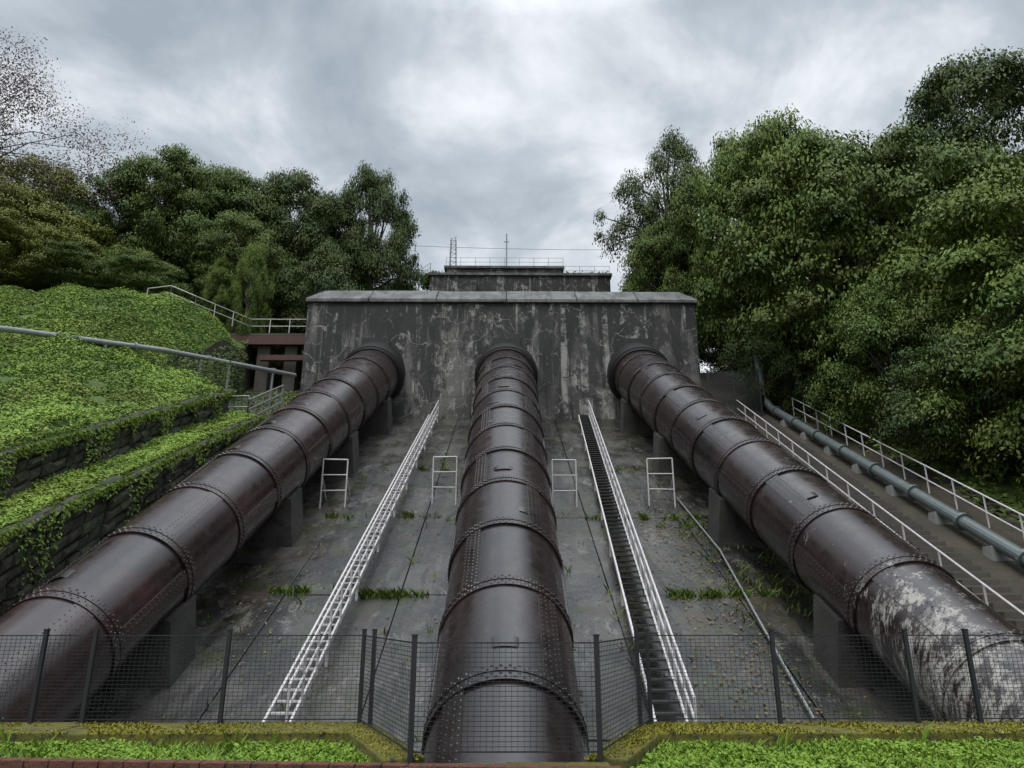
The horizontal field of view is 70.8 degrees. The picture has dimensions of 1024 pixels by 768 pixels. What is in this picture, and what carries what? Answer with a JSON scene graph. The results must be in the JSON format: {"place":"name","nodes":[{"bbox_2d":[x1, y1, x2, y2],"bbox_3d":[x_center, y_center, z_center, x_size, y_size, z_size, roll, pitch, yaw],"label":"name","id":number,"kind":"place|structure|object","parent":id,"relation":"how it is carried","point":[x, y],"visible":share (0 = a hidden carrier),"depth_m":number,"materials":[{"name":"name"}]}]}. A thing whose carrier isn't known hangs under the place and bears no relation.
{"place":"outdoors","nodes":[
{"label":"outdoors","id":0,"kind":"place"},
{"bbox_2d":[147,285,306,332],"bbox_3d":[-18.050,-4.580,46.140,9.667,1.720,2.250,12,-21,-33],"label":"footbridge railing","id":1,"kind":"object","parent":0,"point":[289,326],"visible":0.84,"depth_m":46.39,"materials":[{"name":"metal"}]},
{"bbox_2d":[449,236,456,264],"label":"lattice tower","id":2,"kind":"structure","parent":0,"point":[455,254],"depth_m":76.90,"materials":[{"name":"metal"}]},
{"bbox_2d":[0,290,1023,767],"bbox_3d":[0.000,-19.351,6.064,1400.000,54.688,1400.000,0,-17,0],"label":"ground terrain","id":3,"kind":"structure","parent":0,"point":[970,546],"depth_m":30.48,"materials":[{"name":"green plant"}]},
{"bbox_2d":[0,207,67,286],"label":"broadleaf tree","id":4,"kind":"object","parent":3,"relation":"on","point":[8,219],"visible":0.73,"depth_m":44.67,"materials":[{"name":"green plant"}]},
{"bbox_2d":[0,150,108,244],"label":"broadleaf tree","id":5,"kind":"object","parent":3,"relation":"on","point":[55,197],"visible":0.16,"depth_m":56.06,"materials":[{"name":"green plant"}]},
{"bbox_2d":[0,221,115,291],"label":"broadleaf tree","id":6,"kind":"object","parent":3,"relation":"on","point":[72,236],"visible":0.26,"depth_m":46.62,"materials":[{"name":"green plant"}]},
{"bbox_2d":[0,175,124,281],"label":"broadleaf tree","id":7,"kind":"object","parent":3,"relation":"on","point":[40,210],"visible":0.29,"depth_m":50.65,"materials":[{"name":"green plant"}]},
{"bbox_2d":[16,240,124,290],"bbox_3d":[-28.770,-6.899,46.496,6.457,3.961,7.067,0,-17,0],"label":"shrub","id":8,"kind":"object","parent":3,"relation":"on","point":[78,255],"visible":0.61,"depth_m":45.05,"materials":[{"name":"green plant"}]},
{"bbox_2d":[0,26,162,217],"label":"cherry tree","id":9,"kind":"object","parent":3,"relation":"on","point":[15,92],"visible":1,"depth_m":39.41,"materials":[{"name":"brown plant"}]},
{"bbox_2d":[0,389,232,500],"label":"stone retaining wall","id":10,"kind":"structure","parent":3,"relation":"on","point":[68,457],"depth_m":23.59,"materials":[{"name":"grey stone"}]},
{"bbox_2d":[0,282,236,448],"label":"fern hillside","id":11,"kind":"structure","parent":3,"relation":"on","point":[53,294],"depth_m":31.55,"materials":[{"name":"green plant"}]},
{"bbox_2d":[61,244,184,298],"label":"broadleaf tree","id":12,"kind":"object","parent":3,"relation":"on","point":[119,250],"visible":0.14,"depth_m":50.38,"materials":[{"name":"green plant"}]},
{"bbox_2d":[52,173,196,288],"bbox_3d":[-32.683,-12.207,59.587,12.221,11.815,11.380,-6,-18,18],"label":"broadleaf tree","id":13,"kind":"object","parent":3,"relation":"on","point":[76,208],"visible":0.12,"depth_m":57.53,"materials":[{"name":"green plant"}]},
{"bbox_2d":[0,410,257,528],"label":"grass ledge","id":14,"kind":"object","parent":3,"relation":"on","point":[124,464],"depth_m":22.95,"materials":[{"name":"green plant"}]},
{"bbox_2d":[0,416,263,616],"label":"stone retaining wall","id":15,"kind":"structure","parent":3,"relation":"on","point":[88,530],"depth_m":20.08,"materials":[{"name":"grey stone"}]},
{"bbox_2d":[0,390,264,599],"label":"wall creepers","id":16,"kind":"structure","parent":15,"relation":"attached to","point":[78,501],"depth_m":22.84,"materials":[{"name":"green plant"}]},
{"bbox_2d":[61,143,224,296],"bbox_3d":[-28.926,-12.627,58.747,12.567,14.381,12.706,0,-17,0],"label":"broadleaf tree","id":17,"kind":"object","parent":3,"relation":"on","point":[177,158],"visible":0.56,"depth_m":55.79,"materials":[{"name":"green plant"}]},
{"bbox_2d":[94,252,197,306],"bbox_3d":[-24.154,-6.465,47.612,6.364,4.437,6.343,0,-17,0],"label":"shrub","id":18,"kind":"object","parent":3,"relation":"on","point":[145,265],"visible":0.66,"depth_m":46.75,"materials":[{"name":"green plant"}]},
{"bbox_2d":[103,344,273,404],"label":"pipe support posts","id":19,"kind":"object","parent":3,"relation":"on","point":[228,372],"visible":0.36,"depth_m":39.07,"materials":[{"name":"metal"}]},
{"bbox_2d":[0,326,295,376],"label":"water pipe","id":20,"kind":"object","parent":19,"relation":"attached to","point":[134,345],"visible":0.92,"depth_m":34.13,"materials":[{"name":"metal"}]},
{"bbox_2d":[169,339,248,404],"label":"cliff creepers","id":21,"kind":"object","parent":3,"relation":"on","point":[207,373],"visible":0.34,"depth_m":38.63,"materials":[{"name":"green plant"}]},
{"bbox_2d":[199,255,242,328],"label":"cypress tree","id":22,"kind":"object","parent":3,"relation":"on","point":[222,264],"visible":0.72,"depth_m":48.84,"materials":[{"name":"green plant"}]},
{"bbox_2d":[139,163,307,297],"bbox_3d":[-23.756,-12.152,61.828,13.250,13.647,13.296,0,-17,0],"label":"broadleaf tree","id":23,"kind":"object","parent":3,"relation":"on","point":[234,180],"visible":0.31,"depth_m":59.24,"materials":[{"name":"green plant"}]},
{"bbox_2d":[182,208,307,325],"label":"broadleaf tree","id":24,"kind":"object","parent":3,"relation":"on","point":[220,238],"visible":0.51,"depth_m":52.69,"materials":[{"name":"green plant"}]},
{"bbox_2d":[224,240,275,351],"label":"cypress tree","id":25,"kind":"object","parent":3,"relation":"on","point":[255,271],"visible":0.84,"depth_m":49.02,"materials":[{"name":"green plant"}]},
{"bbox_2d":[229,385,283,416],"bbox_3d":[-13.537,0.979,37.483,2.149,3.755,5.485,-11,-21,32],"label":"platform railing","id":26,"kind":"object","parent":3,"relation":"on","point":[263,401],"visible":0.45,"depth_m":37.73,"materials":[{"name":"metal"}]},
{"bbox_2d":[228,390,301,417],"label":"platform weeds","id":27,"kind":"object","parent":3,"relation":"on","point":[258,400],"visible":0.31,"depth_m":42.60,"materials":[{"name":"green plant"}]},
{"bbox_2d":[228,333,304,390],"bbox_3d":[-17.927,1.292,46.676,8.900,9.450,1.850,0,-17,0],"label":"footbridge","id":28,"kind":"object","parent":3,"relation":"on","point":[292,357],"visible":0.37,"depth_m":47.24,"materials":[{"name":"concrete"}]},
{"bbox_2d":[193,166,356,325],"bbox_3d":[-19.306,-11.291,62.652,12.710,15.407,11.835,-3,-18,11],"label":"broadleaf tree","id":29,"kind":"object","parent":3,"relation":"on","point":[290,184],"visible":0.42,"depth_m":59.55,"materials":[{"name":"green plant"}]},
{"bbox_2d":[251,345,303,384],"bbox_3d":[-16.024,-1.269,49.846,5.007,4.230,5.377,-15,-23,39],"label":"shrub","id":30,"kind":"object","parent":3,"relation":"on","point":[279,350],"visible":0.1,"depth_m":48.99,"materials":[{"name":"green plant"}]},
{"bbox_2d":[0,757,620,767],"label":"brick edging","id":31,"kind":"object","parent":3,"relation":"on","point":[11,762],"visible":1,"depth_m":6.22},
{"bbox_2d":[260,237,364,352],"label":"broadleaf tree","id":32,"kind":"object","parent":3,"relation":"on","point":[336,282],"visible":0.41,"depth_m":53.15,"materials":[{"name":"green plant"}]},
{"bbox_2d":[284,205,392,314],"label":"broadleaf tree","id":33,"kind":"object","parent":3,"relation":"on","point":[360,227],"visible":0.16,"depth_m":63.46,"materials":[{"name":"green plant"}]},
{"bbox_2d":[304,157,426,290],"bbox_3d":[-12.721,-11.246,65.948,10.014,21.034,10.755,-12,-21,34],"label":"broadleaf tree","id":34,"kind":"object","parent":3,"relation":"on","point":[380,200],"visible":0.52,"depth_m":64.70,"materials":[{"name":"green plant"}]},
{"bbox_2d":[374,275,419,290],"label":"broadleaf tree","id":35,"kind":"object","parent":3,"relation":"on","point":[392,287],"visible":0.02,"depth_m":65.95,"materials":[{"name":"green plant"}]},
{"bbox_2d":[300,290,701,418],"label":"concrete anchor block","id":36,"kind":"structure","parent":3,"relation":"on","point":[570,342],"depth_m":46.56,"materials":[{"name":"concrete"}]},
{"bbox_2d":[69,418,935,753],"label":"concrete slope","id":37,"kind":"structure","parent":3,"relation":"on","point":[249,576],"depth_m":20.16,"materials":[{"name":"grey concrete"}]},
{"bbox_2d":[0,342,404,721],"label":"penstock pipe","id":38,"kind":"object","parent":37,"relation":"on","point":[160,563],"visible":0.98,"depth_m":17.58,"materials":[{"name":"black metal"}]},
{"bbox_2d":[319,459,350,508],"bbox_3d":[-6.990,4.042,28.689,1.005,1.973,1.039,0,-17,0],"label":"guard rail frame","id":39,"kind":"object","parent":37,"relation":"on","point":[322,481],"visible":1,"depth_m":28.35,"materials":[{"name":"white paint"}]},
{"bbox_2d":[262,400,438,721],"bbox_3d":[-4.679,4.071,28.865,0.615,15.105,27.700,0,-17,0],"label":"access ladder","id":40,"kind":"object","parent":37,"relation":"on","point":[339,586],"visible":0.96,"depth_m":19.94,"materials":[{"name":"grey metal"}]},
{"bbox_2d":[431,456,457,504],"bbox_3d":[-2.693,3.983,29.164,1.007,1.964,1.020,0,-17,0],"label":"guard rail frame","id":41,"kind":"object","parent":37,"relation":"on","point":[456,488],"visible":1,"depth_m":28.83,"materials":[{"name":"white paint"}]},
{"bbox_2d":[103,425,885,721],"bbox_3d":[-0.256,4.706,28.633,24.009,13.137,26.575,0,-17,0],"label":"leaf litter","id":42,"kind":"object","parent":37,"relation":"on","point":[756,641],"visible":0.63,"depth_m":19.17,"materials":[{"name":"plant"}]},
{"bbox_2d":[421,342,589,763],"bbox_3d":[-0.226,2.568,27.476,4.000,21.940,37.692,0,-17,0],"label":"penstock pipe","id":43,"kind":"object","parent":37,"relation":"on","point":[506,580],"visible":0.97,"depth_m":14.28,"materials":[{"name":"black metal"}]},
{"bbox_2d":[205,433,812,740],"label":"weeds","id":44,"kind":"object","parent":37,"relation":"on","point":[370,593],"visible":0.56,"depth_m":20.60,"materials":[{"name":"green plant"}]},
{"bbox_2d":[551,459,577,507],"bbox_3d":[2.060,4.065,28.761,1.007,1.964,1.020,0,-17,0],"label":"guard rail frame","id":45,"kind":"object","parent":37,"relation":"on","point":[575,490],"visible":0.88,"depth_m":28.45,"materials":[{"name":"white paint"}]},
{"bbox_2d":[578,401,697,721],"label":"access stairs","id":46,"kind":"structure","parent":37,"relation":"on","point":[589,429],"depth_m":21.48,"materials":[{"name":"grey metal"}]},
{"bbox_2d":[644,458,675,506],"bbox_3d":[5.908,4.040,29.012,1.055,1.975,1.044,0,-17,0],"label":"guard rail frame","id":47,"kind":"object","parent":37,"relation":"on","point":[647,482],"visible":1,"depth_m":28.67,"materials":[{"name":"white paint"}]},
{"bbox_2d":[677,497,815,720],"bbox_3d":[8.959,4.592,29.022,4.642,12.920,26.455,-2,-17,5],"label":"conduit","id":48,"kind":"object","parent":37,"relation":"on","point":[783,663],"visible":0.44,"depth_m":19.48,"materials":[{"name":"metal"}]},
{"bbox_2d":[607,342,1023,721],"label":"penstock pipe","id":49,"kind":"object","parent":37,"relation":"on","point":[854,568],"visible":0.98,"depth_m":17.52,"materials":[{"name":"black metal"}]},
{"bbox_2d":[25,198,987,372],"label":"distant woodland","id":50,"kind":"object","parent":3,"relation":"on","point":[712,365],"visible":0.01,"depth_m":71.21,"materials":[{"name":"green plant"}]},
{"bbox_2d":[0,721,1023,767],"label":"mossy kerb","id":51,"kind":"structure","parent":3,"relation":"on","point":[75,731],"depth_m":7.57,"materials":[{"name":"plant"}]},
{"bbox_2d":[0,629,1023,763],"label":"fence","id":52,"kind":"object","parent":51,"relation":"on","point":[639,681],"visible":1,"depth_m":8.24,"materials":[{"name":"metal"}]},
{"bbox_2d":[0,720,1023,759],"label":"moss growth","id":53,"kind":"object","parent":51,"relation":"on","point":[661,727],"visible":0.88,"depth_m":7.80,"materials":[{"name":"green plant"}]},
{"bbox_2d":[0,735,1023,767],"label":"grass verge","id":54,"kind":"object","parent":3,"relation":"on","point":[176,746],"depth_m":6.91,"materials":[{"name":"green plant"}]},
{"bbox_2d":[0,720,1023,750],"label":"tall weeds","id":55,"kind":"object","parent":3,"relation":"on","point":[925,734],"visible":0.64,"depth_m":7.37,"materials":[{"name":"green plant"}]},
{"bbox_2d":[428,265,611,302],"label":"concrete block","id":56,"kind":"structure","parent":3,"relation":"on","point":[497,278],"depth_m":73.53,"materials":[{"name":"grey concrete"}]},
{"bbox_2d":[504,234,508,265],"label":"utility pole","id":57,"kind":"object","parent":56,"relation":"on","point":[506,241],"visible":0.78,"depth_m":80.12,"materials":[{"name":"metal"}]},
{"bbox_2d":[382,244,567,249],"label":"power line","id":58,"kind":"object","parent":57,"relation":"attached to","point":[503,248],"visible":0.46,"depth_m":80.17,"materials":[{"name":"metal"}]},
{"bbox_2d":[420,270,607,290],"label":"railing","id":59,"kind":"object","parent":56,"relation":"on","point":[427,279],"visible":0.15,"depth_m":75.21,"materials":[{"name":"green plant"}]},
{"bbox_2d":[421,257,609,272],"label":"rooftop railing","id":60,"kind":"object","parent":56,"relation":"on","point":[548,262],"visible":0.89,"depth_m":74.29,"materials":[{"name":"metal"}]},
{"bbox_2d":[592,124,732,291],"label":"broadleaf tree","id":61,"kind":"object","parent":3,"relation":"on","point":[676,148],"visible":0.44,"depth_m":67.78,"materials":[{"name":"green plant"}]},
{"bbox_2d":[617,213,727,352],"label":"broadleaf tree","id":62,"kind":"object","parent":3,"relation":"on","point":[639,251],"visible":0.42,"depth_m":61.33,"materials":[{"name":"green plant"}]},
{"bbox_2d":[636,234,743,365],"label":"broadleaf tree","id":63,"kind":"object","parent":3,"relation":"on","point":[703,356],"visible":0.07,"depth_m":66.32,"materials":[{"name":"green plant"}]},
{"bbox_2d":[706,369,762,415],"bbox_3d":[13.841,0.615,44.783,3.280,3.200,0.080,0,-17,0],"label":"gate fence","id":64,"kind":"object","parent":3,"relation":"on","point":[739,384],"visible":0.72,"depth_m":44.85,"materials":[{"name":"metal"}]},
{"bbox_2d":[663,128,837,383],"bbox_3d":[18.354,-9.796,57.002,13.380,23.150,11.341,0,-17,0],"label":"broadleaf tree","id":65,"kind":"object","parent":3,"relation":"on","point":[721,156],"visible":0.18,"depth_m":56.17,"materials":[{"name":"green plant"}]},
{"bbox_2d":[669,103,892,398],"bbox_3d":[20.649,-9.509,51.621,16.156,23.060,16.102,0,-17,0],"label":"broadleaf tree","id":66,"kind":"object","parent":3,"relation":"on","point":[756,152],"visible":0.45,"depth_m":49.72,"materials":[{"name":"green plant"}]},
{"bbox_2d":[716,303,851,412],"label":"broadleaf tree","id":67,"kind":"object","parent":3,"relation":"on","point":[783,389],"visible":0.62,"depth_m":45.74,"materials":[{"name":"green plant"}]},
{"bbox_2d":[693,119,1023,385],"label":"broadleaf tree","id":68,"kind":"object","parent":3,"relation":"on","point":[847,158],"visible":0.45,"depth_m":43.67,"materials":[{"name":"green plant"}]},
{"bbox_2d":[736,399,1023,615],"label":"handrail","id":69,"kind":"object","parent":3,"relation":"on","point":[951,560],"visible":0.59,"depth_m":24.99,"materials":[{"name":"grey metal"}]},
{"bbox_2d":[746,415,1023,631],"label":"concrete steps","id":70,"kind":"structure","parent":3,"relation":"on","point":[885,517],"depth_m":25.08,"materials":[{"name":"grey concrete"}]},
{"bbox_2d":[800,278,981,441],"bbox_3d":[20.754,-1.010,37.589,9.222,9.360,11.308,0,-17,0],"label":"broadleaf tree","id":71,"kind":"object","parent":3,"relation":"on","point":[856,330],"visible":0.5,"depth_m":37.09,"materials":[{"name":"green plant"}]},
{"bbox_2d":[780,419,1012,560],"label":"pipe support blocks","id":72,"kind":"structure","parent":3,"relation":"on","point":[992,553],"depth_m":26.04,"materials":[{"name":"concrete"}]},
{"bbox_2d":[753,354,1023,568],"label":"water supply pipe","id":73,"kind":"object","parent":72,"relation":"on","point":[962,521],"visible":0.99,"depth_m":27.62,"materials":[{"name":"grey metal"}]},
{"bbox_2d":[772,387,1023,523],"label":"undergrowth","id":74,"kind":"object","parent":3,"relation":"on","point":[989,488],"visible":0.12,"depth_m":30.25,"materials":[{"name":"green plant"}]},
{"bbox_2d":[792,398,1023,536],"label":"handrail","id":75,"kind":"object","parent":3,"relation":"on","point":[952,480],"visible":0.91,"depth_m":29.21,"materials":[{"name":"grey metal"}]},
{"bbox_2d":[828,152,1023,422],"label":"broadleaf tree","id":76,"kind":"object","parent":3,"relation":"on","point":[996,205],"visible":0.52,"depth_m":33.56,"materials":[{"name":"green plant"}]},
{"bbox_2d":[828,137,1023,307],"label":"broadleaf tree","id":77,"kind":"object","parent":3,"relation":"on","point":[894,215],"visible":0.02,"depth_m":47.59,"materials":[{"name":"green plant"}]},
{"bbox_2d":[855,44,1023,316],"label":"broadleaf tree","id":78,"kind":"object","parent":3,"relation":"on","point":[1000,78],"visible":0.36,"depth_m":48.34,"materials":[{"name":"green plant"}]},
{"bbox_2d":[865,307,1023,482],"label":"broadleaf tree","id":79,"kind":"object","parent":3,"relation":"on","point":[940,443],"visible":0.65,"depth_m":30.73,"materials":[{"name":"green plant"}]},
{"bbox_2d":[901,255,1023,495],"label":"broadleaf tree","id":80,"kind":"object","parent":3,"relation":"on","point":[1008,356],"visible":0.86,"depth_m":29.10,"materials":[{"name":"green plant"}]},
{"bbox_2d":[981,147,1023,273],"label":"broadleaf tree","id":81,"kind":"object","parent":3,"relation":"on","point":[1020,158],"visible":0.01,"depth_m":43.63,"materials":[{"name":"green plant"}]},
{"bbox_2d":[0,0,1023,372],"label":"sky","id":82,"kind":"structure","parent":0,"point":[521,120],"materials":[{"name":"grey"}]}
]}

